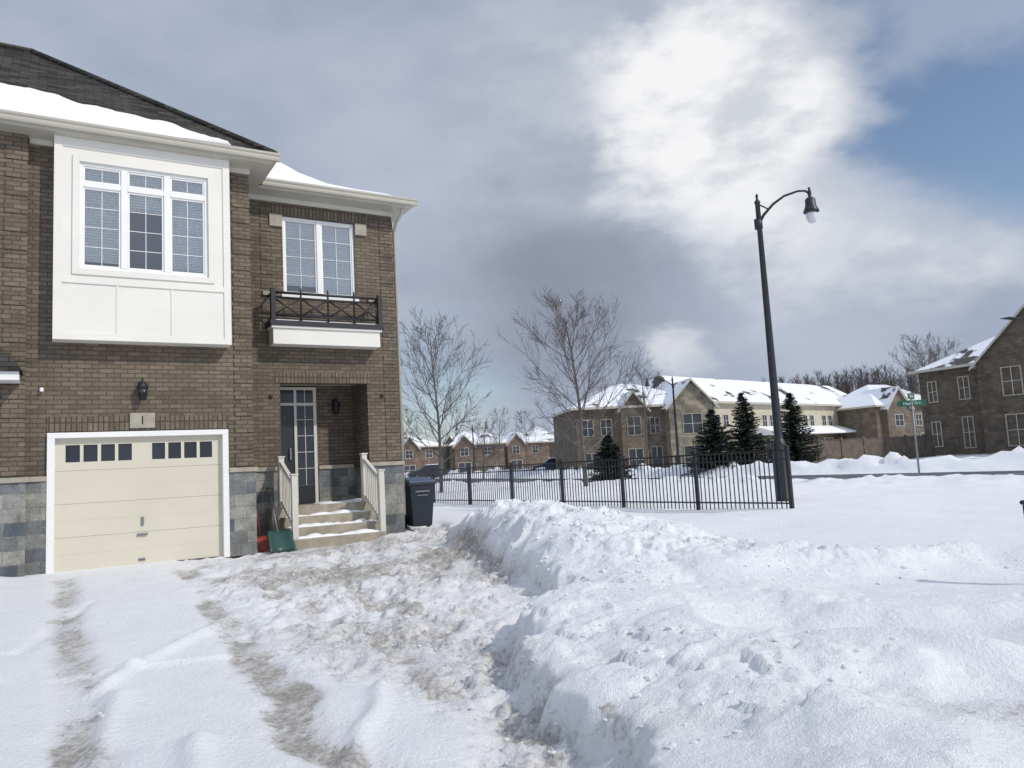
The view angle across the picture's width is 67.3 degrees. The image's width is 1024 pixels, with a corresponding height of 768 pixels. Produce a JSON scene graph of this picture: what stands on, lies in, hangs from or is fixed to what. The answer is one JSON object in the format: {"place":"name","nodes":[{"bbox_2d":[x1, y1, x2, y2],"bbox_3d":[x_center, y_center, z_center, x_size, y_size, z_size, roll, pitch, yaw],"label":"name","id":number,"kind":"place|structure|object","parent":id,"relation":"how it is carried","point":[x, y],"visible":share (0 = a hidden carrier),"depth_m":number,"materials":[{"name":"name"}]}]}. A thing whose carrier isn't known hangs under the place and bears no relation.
{"place":"outdoors","nodes":[
{"label":"outdoors","id":0,"kind":"place"},
{"bbox_2d":[85,211,198,272],"bbox_3d":[-6.424,-2.755,13.451,2.045,1.860,0.016,1,-7,-31],"label":"bay window room","id":1,"kind":"object","parent":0,"point":[147,242],"visible":0.14,"depth_m":13.42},
{"bbox_2d":[85,169,202,272],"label":"bay window blinds","id":2,"kind":"object","parent":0,"point":[97,236],"visible":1,"depth_m":13.27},
{"bbox_2d":[276,319,376,324],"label":"balcony snow","id":3,"kind":"structure","parent":0,"point":[325,321],"depth_m":15.85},
{"bbox_2d":[266,162,392,195],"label":"entry roof snow","id":4,"kind":"structure","parent":0,"point":[280,171],"depth_m":17.37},
{"bbox_2d":[0,446,1023,767],"bbox_3d":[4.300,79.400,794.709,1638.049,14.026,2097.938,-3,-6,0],"label":"snow ground","id":5,"kind":"structure","parent":0,"point":[144,660],"depth_m":5.97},
{"bbox_2d":[0,131,27,477],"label":"wing wall","id":6,"kind":"structure","parent":5,"relation":"on","point":[14,139],"depth_m":12.25,"materials":[{"name":"brown brick"}]},
{"bbox_2d":[0,353,22,374],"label":"canopy roof","id":7,"kind":"structure","parent":6,"relation":"attached to","point":[8,362],"depth_m":11.75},
{"bbox_2d":[0,371,19,383],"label":"canopy fascia","id":8,"kind":"structure","parent":7,"relation":"attached to","point":[12,377],"depth_m":11.70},
{"bbox_2d":[46,429,229,573],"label":"garage trim","id":9,"kind":"structure","parent":5,"relation":"on","point":[50,479],"depth_m":12.81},
{"bbox_2d":[54,435,222,571],"bbox_3d":[-6.250,1.958,13.010,2.560,2.130,0.040,1,-7,-31],"label":"garage door","id":10,"kind":"structure","parent":9,"relation":"in","point":[114,474],"depth_m":12.94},
{"bbox_2d":[65,441,211,462],"bbox_3d":[-6.299,1.148,13.094,2.250,0.280,0.005,1,-7,-31],"label":"garage glass","id":11,"kind":"object","parent":10,"relation":"in","point":[90,453],"visible":1,"depth_m":12.98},
{"bbox_2d":[54,479,222,555],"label":"garage door ribs","id":12,"kind":"object","parent":10,"relation":"attached to","point":[139,515],"visible":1,"depth_m":12.92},
{"bbox_2d":[137,517,147,560],"bbox_3d":[-6.195,2.593,12.907,0.160,0.720,0.040,1,-7,-31],"label":"garage handle","id":13,"kind":"object","parent":10,"relation":"attached to","point":[142,523],"visible":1,"depth_m":12.91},
{"bbox_2d":[0,465,404,576],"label":"stone base","id":14,"kind":"object","parent":5,"relation":"on","point":[22,529],"visible":0.61,"depth_m":13.67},
{"bbox_2d":[0,461,404,483],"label":"stone cap","id":15,"kind":"object","parent":14,"relation":"on","point":[43,478],"visible":0.69,"depth_m":13.86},
{"bbox_2d":[24,138,399,573],"bbox_3d":[-9.116,0.021,16.753,11.480,7.120,9.000,1,-7,-31],"label":"walls brick","id":16,"kind":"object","parent":5,"relation":"on","point":[80,379],"visible":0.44,"depth_m":13.83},
{"bbox_2d":[0,47,259,149],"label":"roof","id":17,"kind":"structure","parent":16,"relation":"on","point":[24,69],"depth_m":14.55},
{"bbox_2d":[0,83,230,144],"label":"roof snow","id":18,"kind":"structure","parent":17,"relation":"on","point":[24,100],"depth_m":13.16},
{"bbox_2d":[0,42,277,152],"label":"ridge caps","id":19,"kind":"object","parent":17,"relation":"attached to","point":[143,98],"visible":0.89,"depth_m":15.12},
{"bbox_2d":[52,135,231,347],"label":"bay trim","id":20,"kind":"structure","parent":16,"relation":"attached to","point":[58,335],"depth_m":13.05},
{"bbox_2d":[61,146,224,337],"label":"bay panels","id":21,"kind":"object","parent":20,"relation":"attached to","point":[88,308],"visible":0.52,"depth_m":13.02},
{"bbox_2d":[79,162,208,277],"bbox_3d":[-6.308,-2.782,13.258,2.005,1.820,0.086,1,-7,-31],"label":"bay window frame","id":22,"kind":"object","parent":20,"relation":"attached to","point":[125,189],"visible":1,"depth_m":13.18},
{"bbox_2d":[83,166,204,274],"bbox_3d":[-6.311,-2.781,13.262,1.901,1.710,0.045,1,-7,-31],"label":"bay window sash","id":23,"kind":"object","parent":22,"relation":"in","point":[142,195],"visible":1,"depth_m":13.24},
{"bbox_2d":[85,176,202,265],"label":"bay window muntins","id":24,"kind":"object","parent":23,"relation":"attached to","point":[187,218],"visible":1,"depth_m":13.30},
{"bbox_2d":[130,413,154,427],"bbox_3d":[-6.271,0.619,13.057,0.390,0.260,0.033,1,-7,-31],"label":"number plaque","id":25,"kind":"object","parent":16,"relation":"attached to","point":[136,420],"visible":1,"depth_m":13.04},
{"bbox_2d":[137,378,148,400],"bbox_3d":[-6.246,0.089,13.014,0.190,0.380,0.165,1,-7,-31],"label":"wall lantern cage","id":26,"kind":"object","parent":16,"relation":"attached to","point":[142,384],"depth_m":12.96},
{"bbox_2d":[0,144,400,476],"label":"quoins","id":27,"kind":"object","parent":16,"relation":"attached to","point":[10,430],"visible":0.95,"depth_m":13.93,"materials":[{"name":"brown brick"}]},
{"bbox_2d":[392,208,405,513],"bbox_3d":[-2.391,-0.565,16.876,0.110,6.786,0.538,2,-8,-38],"label":"downspout","id":28,"kind":"object","parent":27,"relation":"attached to","point":[397,329],"visible":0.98,"depth_m":17.05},
{"bbox_2d":[0,120,410,222],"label":"soffit","id":29,"kind":"structure","parent":16,"relation":"on","point":[258,169],"depth_m":14.21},
{"bbox_2d":[0,109,280,162],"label":"gutter front","id":30,"kind":"object","parent":29,"relation":"on","point":[61,123],"visible":1,"depth_m":13.03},
{"bbox_2d":[260,162,276,183],"bbox_3d":[-4.743,-4.114,14.915,0.120,0.130,1.370,1,-7,-31],"label":"gutter side","id":31,"kind":"object","parent":29,"relation":"on","point":[268,172],"visible":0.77,"depth_m":14.79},
{"bbox_2d":[259,178,417,205],"bbox_3d":[-3.696,-4.039,16.146,3.700,0.130,0.120,1,-7,-31],"label":"gutter entry","id":32,"kind":"object","parent":29,"relation":"on","point":[293,185],"visible":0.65,"depth_m":16.14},
{"bbox_2d":[47,203,370,431],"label":"soldier courses","id":33,"kind":"object","parent":16,"relation":"attached to","point":[89,423],"visible":1,"depth_m":13.68,"materials":[{"name":"brick"}]},
{"bbox_2d":[29,138,392,216],"bbox_3d":[-5.328,-3.908,14.995,6.880,0.100,1.290,1,-7,-31],"label":"frieze","id":34,"kind":"object","parent":16,"relation":"attached to","point":[41,142],"visible":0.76,"depth_m":16.14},
{"bbox_2d":[280,387,318,502],"bbox_3d":[-4.860,1.311,16.380,1.430,2.500,0.065,1,-7,-31],"label":"door frame","id":35,"kind":"object","parent":16,"relation":"attached to","point":[294,404],"visible":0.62,"depth_m":16.61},
{"bbox_2d":[280,406,314,502],"bbox_3d":[-4.838,1.516,16.370,1.260,2.090,0.045,1,-7,-31],"label":"front door","id":36,"kind":"structure","parent":35,"relation":"attached to","point":[306,493],"depth_m":16.46,"materials":[{"name":"black paint"}]},
{"bbox_2d":[280,390,314,484],"bbox_3d":[-4.861,1.147,16.395,1.280,2.050,0.039,1,-7,-31],"label":"door glass","id":37,"kind":"object","parent":36,"relation":"in","point":[286,396],"visible":0.62,"depth_m":16.60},
{"bbox_2d":[297,390,313,484],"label":"door muntins","id":38,"kind":"object","parent":36,"relation":"attached to","point":[306,468],"depth_m":16.63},
{"bbox_2d":[287,285,314,292],"bbox_3d":[-4.234,-2.634,16.586,1.590,1.710,0.012,1,-7,-31],"label":"window pane","id":39,"kind":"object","parent":16,"relation":"attached to","point":[304,289],"depth_m":16.34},
{"bbox_2d":[280,384,353,385],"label":"porch ceiling","id":40,"kind":"structure","parent":16,"relation":"attached to","point":[313,385],"depth_m":16.83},
{"bbox_2d":[262,213,373,301],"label":"keystone blocks","id":41,"kind":"structure","parent":16,"relation":"attached to","point":[276,221],"depth_m":15.94,"materials":[{"name":"stone"}]},
{"bbox_2d":[282,216,354,293],"bbox_3d":[-4.118,-2.661,16.392,1.550,1.670,0.085,1,-7,-31],"label":"window frame","id":42,"kind":"object","parent":16,"relation":"on","point":[318,257],"visible":0.69,"depth_m":16.37,"materials":[{"name":"white plastic"}]},
{"bbox_2d":[285,222,350,295],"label":"window blinds","id":43,"kind":"object","parent":42,"relation":"attached to","point":[330,251],"depth_m":16.42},
{"bbox_2d":[284,219,352,295],"bbox_3d":[-4.120,-2.660,16.396,1.446,1.560,0.046,1,-7,-31],"label":"window sash","id":44,"kind":"object","parent":42,"relation":"attached to","point":[314,224],"depth_m":16.39,"materials":[{"name":"white plastic"}]},
{"bbox_2d":[286,223,350,294],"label":"window muntins","id":45,"kind":"object","parent":42,"relation":"attached to","point":[300,257],"depth_m":16.41,"materials":[{"name":"white plastic"}]},
{"bbox_2d":[281,294,358,301],"bbox_3d":[-4.024,-1.813,16.221,1.650,0.060,0.070,1,-7,-31],"label":"window sill","id":46,"kind":"structure","parent":16,"relation":"attached to","point":[315,297],"depth_m":16.15,"materials":[{"name":"white plastic"}]},
{"bbox_2d":[267,287,377,323],"bbox_3d":[-3.890,-1.577,16.041,2.290,0.720,0.418,1,-7,-31],"label":"balcony railing","id":47,"kind":"object","parent":16,"relation":"attached to","point":[328,301],"visible":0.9,"depth_m":15.86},
{"bbox_2d":[269,328,379,349],"bbox_3d":[-3.865,-0.930,15.988,2.240,0.320,0.360,1,-7,-31],"label":"balcony base","id":48,"kind":"object","parent":16,"relation":"attached to","point":[303,338],"visible":1,"depth_m":15.80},
{"bbox_2d":[267,325,381,332],"bbox_3d":[-3.864,-1.116,15.991,2.320,0.050,0.400,1,-7,-31],"label":"balcony ledge","id":49,"kind":"object","parent":48,"relation":"on","point":[317,328],"visible":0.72,"depth_m":15.74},
{"bbox_2d":[265,319,383,329],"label":"balcony deck","id":50,"kind":"structure","parent":49,"relation":"on","point":[270,322],"depth_m":15.74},
{"bbox_2d":[270,287,382,324],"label":"balcony posts","id":51,"kind":"object","parent":50,"relation":"on","point":[273,306],"visible":1,"depth_m":15.30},
{"bbox_2d":[332,397,339,414],"bbox_3d":[-3.875,0.484,16.958,0.190,0.380,0.164,1,-7,-31],"label":"porch lantern cage","id":52,"kind":"object","parent":16,"relation":"attached to","point":[335,410],"visible":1,"depth_m":16.91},
{"bbox_2d":[256,509,269,552],"bbox_3d":[-4.668,2.469,14.221,0.224,1.223,0.572,1,-7,-35],"label":"snow shovel","id":53,"kind":"object","parent":5,"relation":"on","point":[262,544],"visible":0.73,"depth_m":14.10,"materials":[{"name":"red plastic"}]},
{"bbox_2d":[266,488,296,552],"bbox_3d":[-4.323,2.482,14.162,0.478,1.146,0.886,1,-7,-31],"label":"snow scoop","id":54,"kind":"object","parent":5,"relation":"on","point":[280,540],"visible":1,"depth_m":13.97,"materials":[{"name":"green plastic"}]},
{"bbox_2d":[267,501,386,551],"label":"porch steps","id":55,"kind":"structure","parent":5,"relation":"on","point":[284,523],"depth_m":14.90,"materials":[{"name":"concrete"}]},
{"bbox_2d":[285,498,379,538],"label":"step snow","id":56,"kind":"structure","parent":55,"relation":"on","point":[313,535],"depth_m":14.94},
{"bbox_2d":[277,454,385,539],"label":"rail posts","id":57,"kind":"object","parent":5,"relation":"on","point":[294,504],"visible":0.64,"depth_m":15.02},
{"bbox_2d":[280,458,378,522],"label":"rail balusters","id":58,"kind":"object","parent":57,"relation":"attached to","point":[371,496],"visible":0.91,"depth_m":15.30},
{"bbox_2d":[276,453,384,475],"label":"rail post caps","id":59,"kind":"object","parent":57,"relation":"on","point":[298,474],"visible":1,"depth_m":15.08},
{"bbox_2d":[400,408,420,467],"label":"bare tree","id":60,"kind":"object","parent":5,"relation":"on","point":[407,422],"visible":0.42,"depth_m":80.09,"materials":[{"name":"brown plant"}]},
{"bbox_2d":[405,476,435,528],"bbox_3d":[-2.077,2.633,17.096,0.620,1.128,0.762,-1,-7,-23],"label":"wheeled bin","id":61,"kind":"object","parent":5,"relation":"on","point":[419,493],"visible":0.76,"depth_m":16.82,"materials":[{"name":"plastic"}]},
{"bbox_2d":[403,435,445,471],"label":"side townhouse","id":62,"kind":"structure","parent":5,"relation":"on","point":[425,456],"depth_m":110.08,"materials":[{"name":"red brick"}]},
{"bbox_2d":[404,450,431,471],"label":"window glass","id":63,"kind":"structure","parent":62,"relation":"in","point":[428,452],"depth_m":108.44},
{"bbox_2d":[404,449,432,469],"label":"window frames","id":64,"kind":"structure","parent":62,"relation":"in","point":[431,449],"depth_m":108.21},
{"bbox_2d":[396,306,492,492],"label":"bare tree","id":65,"kind":"object","parent":5,"relation":"on","point":[450,407],"visible":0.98,"depth_m":42.09,"materials":[{"name":"brown plant"}]},
{"bbox_2d":[444,431,468,444],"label":"distant townhouse","id":66,"kind":"structure","parent":5,"relation":"on","point":[448,440],"depth_m":144.13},
{"bbox_2d":[456,424,475,471],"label":"street lamp","id":67,"kind":"object","parent":5,"relation":"on","point":[474,464],"visible":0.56,"depth_m":91.67,"materials":[{"name":"metal"}]},
{"bbox_2d":[444,432,507,472],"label":"side townhouse","id":68,"kind":"structure","parent":5,"relation":"on","point":[463,459],"depth_m":112.42,"materials":[{"name":"red brick"}]},
{"bbox_2d":[459,447,490,472],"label":"window glass","id":69,"kind":"structure","parent":68,"relation":"in","point":[461,465],"depth_m":111.37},
{"bbox_2d":[465,416,499,478],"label":"bare tree","id":70,"kind":"object","parent":5,"relation":"on","point":[484,442],"visible":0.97,"depth_m":69.50,"materials":[{"name":"brown plant"}]},
{"bbox_2d":[479,406,520,467],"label":"bare tree","id":71,"kind":"object","parent":5,"relation":"on","point":[499,441],"visible":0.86,"depth_m":99.70,"materials":[{"name":"brown plant"}]},
{"bbox_2d":[496,431,553,470],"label":"side townhouse","id":72,"kind":"structure","parent":5,"relation":"on","point":[544,445],"depth_m":117.37,"materials":[{"name":"red brick"}]},
{"bbox_2d":[511,445,537,469],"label":"window glass","id":73,"kind":"structure","parent":72,"relation":"in","point":[515,462],"depth_m":115.83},
{"bbox_2d":[501,409,552,468],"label":"bare tree","id":74,"kind":"object","parent":5,"relation":"on","point":[525,447],"visible":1,"depth_m":84.75,"materials":[{"name":"brown plant"}]},
{"bbox_2d":[49,498,1017,765],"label":"snow clumps","id":75,"kind":"object","parent":5,"relation":"on","point":[671,744],"visible":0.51,"depth_m":7.03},
{"bbox_2d":[526,427,553,457],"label":"distant townhouse","id":76,"kind":"structure","parent":5,"relation":"on","point":[543,435],"depth_m":145.08,"materials":[{"name":"brick"}]},
{"bbox_2d":[529,457,555,470],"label":"parked car","id":77,"kind":"object","parent":5,"relation":"on","point":[549,460],"visible":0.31,"depth_m":74.75,"materials":[{"name":"paint"}]},
{"bbox_2d":[549,428,554,458],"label":"distant townhouse","id":78,"kind":"structure","parent":5,"relation":"on","point":[552,451],"depth_m":142.64,"materials":[{"name":"red brick"}]},
{"bbox_2d":[498,286,651,486],"bbox_3d":[3.118,0.160,38.088,7.542,10.464,6.756,-1,-7,-21],"label":"bare tree","id":79,"kind":"object","parent":5,"relation":"on","point":[588,371],"visible":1,"depth_m":37.98,"materials":[{"name":"brown plant"}]},
{"bbox_2d":[405,445,794,509],"bbox_3d":[0.697,2.994,22.352,0.090,1.510,17.123,1,-7,-35],"label":"iron fence","id":80,"kind":"object","parent":5,"relation":"on","point":[620,466],"visible":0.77,"depth_m":19.33,"materials":[{"name":"black metal"}]},
{"bbox_2d":[588,434,636,481],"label":"spruce tree","id":81,"kind":"object","parent":5,"relation":"on","point":[609,451],"visible":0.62,"depth_m":48.41,"materials":[{"name":"green plant"}]},
{"bbox_2d":[547,378,718,469],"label":"gabled townhouse","id":82,"kind":"structure","parent":5,"relation":"on","point":[694,402],"depth_m":65.31,"materials":[{"name":"beige stone"}]},
{"bbox_2d":[582,413,702,467],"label":"window frames","id":83,"kind":"structure","parent":82,"relation":"in","point":[685,413],"depth_m":65.12,"materials":[{"name":"plastic"}]},
{"bbox_2d":[582,414,705,469],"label":"window glass","id":84,"kind":"structure","parent":82,"relation":"in","point":[687,418],"depth_m":65.07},
{"bbox_2d":[611,363,677,463],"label":"bare tree","id":85,"kind":"object","parent":5,"relation":"on","point":[643,395],"visible":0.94,"depth_m":62.09,"materials":[{"name":"brown plant"}]},
{"bbox_2d":[645,376,680,464],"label":"street lamp","id":86,"kind":"object","parent":5,"relation":"on","point":[647,385],"visible":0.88,"depth_m":57.95,"materials":[{"name":"metal"}]},
{"bbox_2d":[681,409,746,475],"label":"spruce tree","id":87,"kind":"object","parent":5,"relation":"on","point":[713,439],"visible":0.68,"depth_m":49.01,"materials":[{"name":"green plant"}]},
{"bbox_2d":[724,392,772,464],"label":"spruce tree","id":88,"kind":"object","parent":5,"relation":"on","point":[744,437],"visible":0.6,"depth_m":49.55,"materials":[{"name":"green plant"}]},
{"bbox_2d":[644,375,855,458],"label":"cream townhouse row","id":89,"kind":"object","parent":5,"relation":"on","point":[819,404],"visible":0.28,"depth_m":79.94,"materials":[{"name":"paint"}]},
{"bbox_2d":[715,414,832,458],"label":"window frames","id":90,"kind":"structure","parent":89,"relation":"in","point":[715,414],"depth_m":76.58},
{"bbox_2d":[715,415,832,455],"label":"window glass","id":91,"kind":"structure","parent":89,"relation":"in","point":[725,417],"depth_m":76.66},
{"bbox_2d":[754,187,819,501],"bbox_3d":[7.057,-0.909,19.024,1.665,8.050,0.390,-4,-6,8],"label":"street lamp","id":92,"kind":"object","parent":5,"relation":"on","point":[811,209],"visible":0.91,"depth_m":19.08,"materials":[{"name":"metal"}]},
{"bbox_2d":[764,393,826,462],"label":"spruce tree","id":93,"kind":"object","parent":5,"relation":"on","point":[793,436],"visible":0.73,"depth_m":49.42,"materials":[{"name":"green plant"}]},
{"bbox_2d":[761,361,925,393],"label":"distant forest","id":94,"kind":"object","parent":5,"relation":"on","point":[847,387],"visible":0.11,"depth_m":233.74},
{"bbox_2d":[800,434,935,462],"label":"wooden fence","id":95,"kind":"object","parent":5,"relation":"on","point":[858,448],"visible":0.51,"depth_m":54.84,"materials":[{"name":"brown wood"}]},
{"bbox_2d":[835,385,924,439],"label":"brick house beyond","id":96,"kind":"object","parent":5,"relation":"on","point":[870,411],"visible":0.5,"depth_m":83.22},
{"bbox_2d":[894,414,922,434],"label":"window frames","id":97,"kind":"structure","parent":96,"relation":"in","point":[894,414],"depth_m":84.27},
{"bbox_2d":[895,414,924,434],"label":"window glass","id":98,"kind":"structure","parent":96,"relation":"in","point":[901,423],"depth_m":82.56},
{"bbox_2d":[897,393,925,475],"bbox_3d":[13.574,1.927,25.864,0.790,3.230,0.465,-1,-6,-18],"label":"street sign","id":99,"kind":"object","parent":5,"relation":"on","point":[911,402],"visible":1,"depth_m":25.93,"materials":[{"name":"metal"}]},
{"bbox_2d":[887,331,956,394],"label":"bare tree","id":100,"kind":"object","parent":5,"relation":"on","point":[930,355],"visible":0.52,"depth_m":87.54,"materials":[{"name":"brown plant"}]},
{"bbox_2d":[905,335,961,392],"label":"bare tree","id":101,"kind":"object","parent":5,"relation":"on","point":[949,347],"visible":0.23,"depth_m":96.40,"materials":[{"name":"brown plant"}]},
{"bbox_2d":[918,366,985,454],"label":"walls","id":102,"kind":"structure","parent":5,"relation":"on","point":[949,409],"depth_m":57.88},
{"bbox_2d":[915,336,995,370],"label":"roof","id":103,"kind":"structure","parent":102,"relation":"on","point":[971,354],"depth_m":58.68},
{"bbox_2d":[908,363,972,374],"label":"fascia","id":104,"kind":"structure","parent":103,"relation":"attached to","point":[936,369],"depth_m":58.31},
{"bbox_2d":[936,453,994,455],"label":"stone band","id":105,"kind":"object","parent":102,"relation":"attached to","point":[970,454],"visible":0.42,"depth_m":56.48,"materials":[{"name":"stone"}]},
{"bbox_2d":[926,365,1023,447],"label":"window frames","id":106,"kind":"structure","parent":102,"relation":"attached to","point":[967,376],"depth_m":56.77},
{"bbox_2d":[929,367,1022,446],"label":"window bars","id":107,"kind":"object","parent":106,"relation":"attached to","point":[967,417],"depth_m":56.78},
{"bbox_2d":[972,307,1023,368],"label":"gable roof","id":108,"kind":"structure","parent":102,"relation":"on","point":[974,367],"depth_m":54.57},
{"bbox_2d":[969,304,1023,369],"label":"barge board","id":109,"kind":"object","parent":108,"relation":"attached to","point":[995,338],"visible":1,"depth_m":54.12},
{"bbox_2d":[1000,317,1021,319],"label":"street lamp","id":110,"kind":"object","parent":5,"relation":"on","point":[1010,318],"visible":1,"depth_m":48.47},
{"bbox_2d":[0,0,1023,443],"label":"sky","id":111,"kind":"structure","parent":0,"point":[625,149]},
{"bbox_2d":[435,470,1023,482],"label":"road","id":112,"kind":"structure","parent":0,"point":[838,476],"depth_m":35.76,"materials":[{"name":"asphalt"}]},
{"bbox_2d":[409,464,448,476],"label":"parked car","id":113,"kind":"object","parent":112,"relation":"on","point":[429,466],"visible":0.44,"depth_m":82.80,"materials":[{"name":"paint"}]},
{"bbox_2d":[976,357,1023,452],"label":"gable wall","id":114,"kind":"structure","parent":0,"point":[996,405],"depth_m":54.12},
{"bbox_2d":[976,308,1023,362],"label":"gable","id":115,"kind":"structure","parent":114,"relation":"on","point":[1008,343],"depth_m":53.66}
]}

